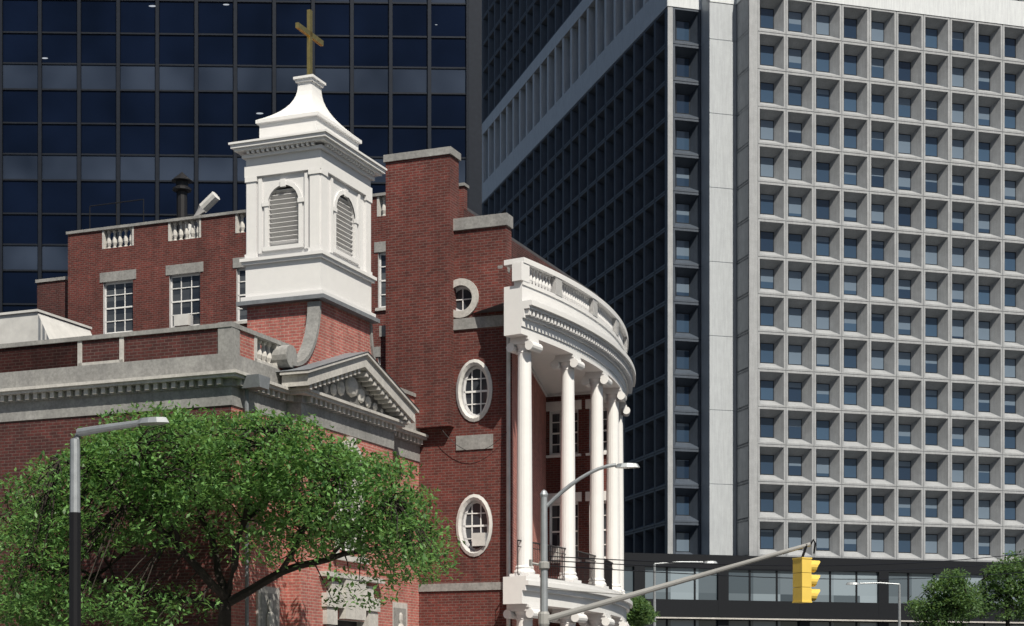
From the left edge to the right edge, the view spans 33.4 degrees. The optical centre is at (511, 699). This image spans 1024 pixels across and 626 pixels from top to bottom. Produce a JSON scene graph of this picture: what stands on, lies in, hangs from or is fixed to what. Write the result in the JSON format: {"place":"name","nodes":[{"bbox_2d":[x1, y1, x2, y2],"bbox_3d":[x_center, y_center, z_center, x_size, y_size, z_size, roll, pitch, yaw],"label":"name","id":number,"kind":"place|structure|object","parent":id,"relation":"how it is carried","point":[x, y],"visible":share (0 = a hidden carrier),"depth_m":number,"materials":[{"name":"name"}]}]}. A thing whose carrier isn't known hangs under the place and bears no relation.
{"place":"outdoors","nodes":[
{"label":"outdoors","id":0,"kind":"place"},
{"bbox_2d":[482,0,1023,625],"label":"high-rise building","id":1,"kind":"structure","parent":0,"point":[782,240],"depth_m":172.95,"materials":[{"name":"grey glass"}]},
{"bbox_3d":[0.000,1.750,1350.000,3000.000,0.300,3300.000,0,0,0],"label":"ground","id":2,"kind":"structure","parent":0,"visible":0},
{"bbox_2d":[0,300,428,625],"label":"church","id":3,"kind":"structure","parent":2,"relation":"on","point":[316,357],"depth_m":40.48,"materials":[{"name":"brick"}]},
{"bbox_2d":[0,309,91,343],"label":"roof bulkhead","id":4,"kind":"object","parent":3,"relation":"on","point":[27,325],"visible":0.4,"depth_m":43.83,"materials":[{"name":"white paint"}]},
{"bbox_2d":[228,9,386,323],"bbox_3d":[-5.164,-13.705,43.559,2.740,7.770,3.380,0,0,22],"label":"steeple","id":5,"kind":"object","parent":3,"relation":"on","point":[311,171],"visible":0.99,"depth_m":42.49,"materials":[{"name":"white paint"}]},
{"bbox_2d":[0,400,465,625],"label":"street tree","id":6,"kind":"object","parent":2,"relation":"on","point":[277,483],"visible":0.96,"depth_m":34.73,"materials":[{"name":"green plant"}]},
{"bbox_2d":[0,0,481,312],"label":"glass tower","id":7,"kind":"structure","parent":2,"relation":"on","point":[110,101],"depth_m":74.61,"materials":[{"name":"blue glass"}]},
{"bbox_2d":[35,172,597,364],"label":"brick building","id":8,"kind":"structure","parent":2,"relation":"on","point":[166,273],"depth_m":62.92,"materials":[{"name":"red brick"}]},
{"bbox_2d":[379,146,635,625],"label":"house","id":9,"kind":"structure","parent":2,"relation":"on","point":[522,387],"depth_m":47.52,"materials":[{"name":"red brick"}]},
{"bbox_2d":[627,595,660,625],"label":"tree","id":10,"kind":"object","parent":2,"relation":"on","point":[642,612],"visible":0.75,"depth_m":88.28,"materials":[{"name":"green plant"}]},
{"bbox_2d":[653,561,716,625],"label":"street lamp","id":11,"kind":"object","parent":2,"relation":"on","point":[654,592],"visible":0.85,"depth_m":104.94,"materials":[{"name":"metal"}]},
{"bbox_2d":[529,463,1023,625],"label":"signal pole with mast arm","id":12,"kind":"object","parent":2,"relation":"on","point":[805,580],"visible":1,"depth_m":37.83},
{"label":"road","id":13,"kind":"structure","parent":0,"visible":0},
{"bbox_2d":[846,582,900,625],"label":"street lamp","id":14,"kind":"object","parent":13,"relation":"on","point":[899,600],"visible":1,"depth_m":104.94,"materials":[{"name":"metal"}]},
{"bbox_2d":[903,567,987,625],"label":"tree","id":15,"kind":"object","parent":13,"relation":"on","point":[962,601],"visible":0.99,"depth_m":98.77,"materials":[{"name":"green plant"}]},
{"bbox_2d":[969,550,1023,625],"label":"tree","id":16,"kind":"object","parent":13,"relation":"on","point":[1011,588],"visible":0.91,"depth_m":103.06,"materials":[{"name":"green plant"}]},
{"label":"sidewalk","id":17,"kind":"structure","parent":0,"visible":0},
{"bbox_2d":[69,417,168,625],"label":"street lamp","id":18,"kind":"object","parent":17,"relation":"on","point":[74,566],"visible":1,"depth_m":29.91,"materials":[{"name":"grey metal"}]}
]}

